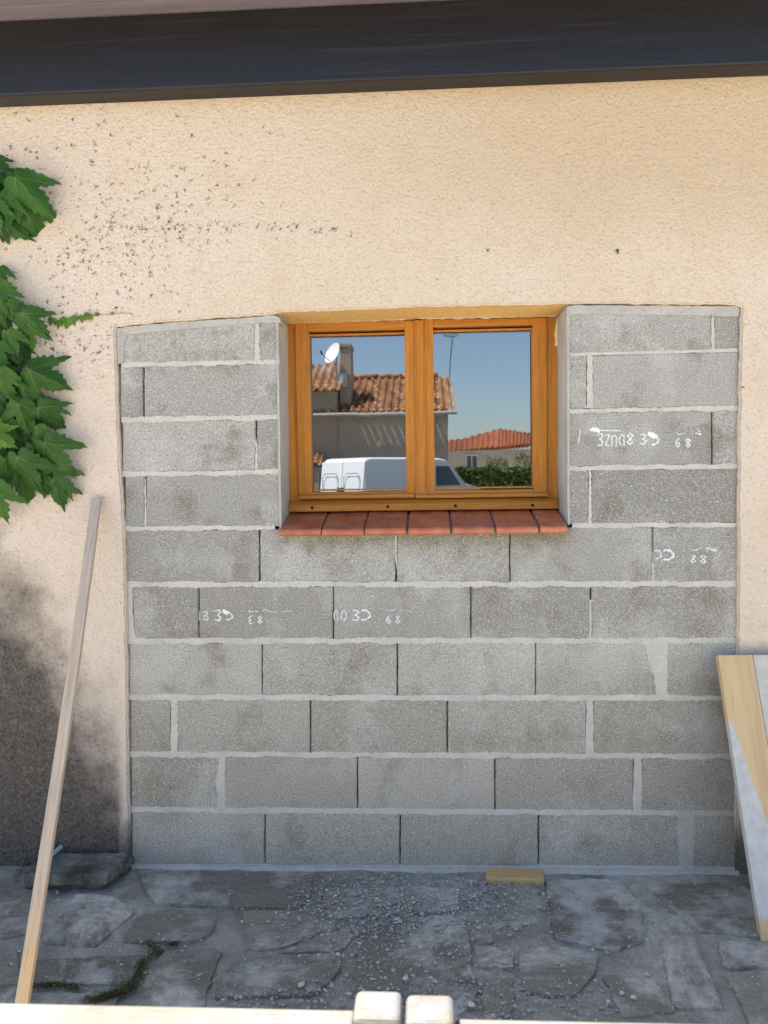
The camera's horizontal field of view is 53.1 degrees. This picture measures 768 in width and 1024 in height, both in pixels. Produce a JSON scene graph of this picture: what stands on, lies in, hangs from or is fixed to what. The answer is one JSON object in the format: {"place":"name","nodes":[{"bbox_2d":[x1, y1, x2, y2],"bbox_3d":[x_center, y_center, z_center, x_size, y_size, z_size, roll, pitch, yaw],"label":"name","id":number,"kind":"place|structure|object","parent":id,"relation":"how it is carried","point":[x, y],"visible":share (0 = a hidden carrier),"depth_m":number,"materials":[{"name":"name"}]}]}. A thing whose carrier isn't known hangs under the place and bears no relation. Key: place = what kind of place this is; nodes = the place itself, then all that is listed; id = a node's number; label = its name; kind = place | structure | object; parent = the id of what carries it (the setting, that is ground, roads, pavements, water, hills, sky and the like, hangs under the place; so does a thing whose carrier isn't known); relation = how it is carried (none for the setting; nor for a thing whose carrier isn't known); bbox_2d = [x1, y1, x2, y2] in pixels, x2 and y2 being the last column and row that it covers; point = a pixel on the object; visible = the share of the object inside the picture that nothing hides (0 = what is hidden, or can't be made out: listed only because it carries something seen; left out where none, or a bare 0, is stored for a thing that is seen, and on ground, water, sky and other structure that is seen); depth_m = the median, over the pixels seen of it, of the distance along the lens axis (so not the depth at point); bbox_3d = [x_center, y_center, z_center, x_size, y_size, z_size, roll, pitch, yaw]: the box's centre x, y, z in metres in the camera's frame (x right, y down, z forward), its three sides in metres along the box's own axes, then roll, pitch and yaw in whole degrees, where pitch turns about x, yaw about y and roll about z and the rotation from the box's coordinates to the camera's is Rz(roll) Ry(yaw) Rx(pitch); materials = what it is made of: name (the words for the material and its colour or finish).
{"place":"outdoors","nodes":[
{"label":"outdoors","id":0,"kind":"place"},
{"bbox_2d":[0,854,767,1023],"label":"patio","id":1,"kind":"structure","parent":0,"point":[133,892],"depth_m":2.39,"materials":[{"name":"grey stone"}]},
{"bbox_2d":[15,498,101,1003],"bbox_3d":[-0.996,0.654,2.397,0.039,1.616,0.024,0,-30,-6],"label":"wooden batten","id":2,"kind":"object","parent":1,"relation":"on","point":[30,949],"visible":0.98,"depth_m":2.31,"materials":[{"name":"brown wood"}]},
{"bbox_2d":[24,853,134,889],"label":"old stone slab","id":3,"kind":"structure","parent":1,"relation":"on","point":[88,871],"depth_m":2.72,"materials":[{"name":"grey stone"}]},
{"bbox_2d":[52,845,62,856],"bbox_3d":[-1.209,1.248,2.808,0.016,0.016,0.099,0,3,9],"label":"plastic pipe","id":4,"kind":"object","parent":3,"relation":"on","point":[57,849],"visible":0.55,"depth_m":2.83,"materials":[{"name":"blue plastic"}]},
{"bbox_2d":[11,861,179,1004],"bbox_3d":[-1.073,1.333,2.476,0.993,0.018,0.400,1,3,38],"label":"moss","id":5,"kind":"object","parent":1,"relation":"on","point":[114,994],"visible":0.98,"depth_m":2.19,"materials":[{"name":"green plant"}]},
{"bbox_2d":[298,981,304,986],"bbox_3d":[-0.233,1.329,2.162,0.020,0.013,0.017,-1,3,3],"label":"loose stone","id":6,"kind":"object","parent":1,"relation":"on","point":[301,984],"visible":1,"depth_m":2.16,"materials":[{"name":"white stone"}]},
{"bbox_2d":[1,870,762,1022],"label":"cement rubble","id":7,"kind":"object","parent":1,"relation":"on","point":[399,920],"visible":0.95,"depth_m":2.46,"materials":[{"name":"grey gravel"}]},
{"bbox_2d":[116,305,739,874],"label":"concrete block infill wall","id":8,"kind":"structure","parent":1,"relation":"on","point":[548,703],"depth_m":2.79,"materials":[{"name":"grey concrete"}]},
{"bbox_2d":[286,316,558,511],"bbox_3d":[0.143,-0.378,2.953,1.041,0.740,0.092,-1,3,3],"label":"wooden window","id":9,"kind":"structure","parent":8,"relation":"attached to","point":[420,493],"depth_m":2.93,"materials":[{"name":"brown wood"}]},
{"bbox_2d":[280,509,566,535],"bbox_3d":[0.140,0.049,2.846,1.025,0.102,0.233,-1,3,3],"label":"tiled window sill","id":10,"kind":"structure","parent":8,"relation":"attached to","point":[446,522],"depth_m":2.79,"materials":[{"name":"tile"}]},
{"bbox_2d":[468,1001,474,1006],"bbox_3d":[0.236,1.327,2.070,0.020,0.013,0.018,-1,3,3],"label":"loose stone","id":11,"kind":"object","parent":1,"relation":"on","point":[471,1003],"visible":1,"depth_m":2.06,"materials":[{"name":"white stone"}]},
{"bbox_2d":[486,867,543,885],"bbox_3d":[0.465,1.300,2.740,0.204,0.026,0.074,-1,3,7],"label":"wood offcut","id":12,"kind":"object","parent":1,"relation":"on","point":[522,876],"visible":1,"depth_m":2.72,"materials":[{"name":"brown wood"}]},
{"bbox_2d":[716,655,767,941],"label":"plywood panel","id":13,"kind":"object","parent":1,"relation":"on","point":[743,680],"visible":1,"depth_m":2.56,"materials":[{"name":"beige wood"}]},
{"label":"ground","id":14,"kind":"structure","parent":0,"visible":0},
{"bbox_2d":[0,991,402,1023],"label":"garden gate","id":15,"kind":"structure","parent":14,"relation":"on","point":[378,1007],"depth_m":1.00,"materials":[{"name":"white paint"}]},
{"bbox_2d":[0,76,767,873],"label":"plastered house wall","id":16,"kind":"structure","parent":14,"relation":"on","point":[464,204],"depth_m":2.73,"materials":[{"name":"paint"}]},
{"bbox_2d":[0,154,133,524],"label":"climbing vine","id":17,"kind":"object","parent":16,"relation":"attached to","point":[38,460],"visible":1,"depth_m":2.73,"materials":[{"name":"green plant"}]},
{"bbox_2d":[0,0,453,21],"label":"roof overhang","id":18,"kind":"object","parent":16,"relation":"attached to","point":[20,10],"visible":0.03,"depth_m":2.60,"materials":[{"name":"tile"}]},
{"bbox_2d":[0,0,767,106],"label":"dark roof beam","id":19,"kind":"structure","parent":16,"relation":"attached to","point":[455,44],"depth_m":2.60,"materials":[{"name":"black wood"}]},
{"bbox_2d":[405,995,656,1023],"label":"garden gate","id":20,"kind":"structure","parent":14,"relation":"on","point":[422,1009],"depth_m":0.99,"materials":[{"name":"white paint"}]}
]}

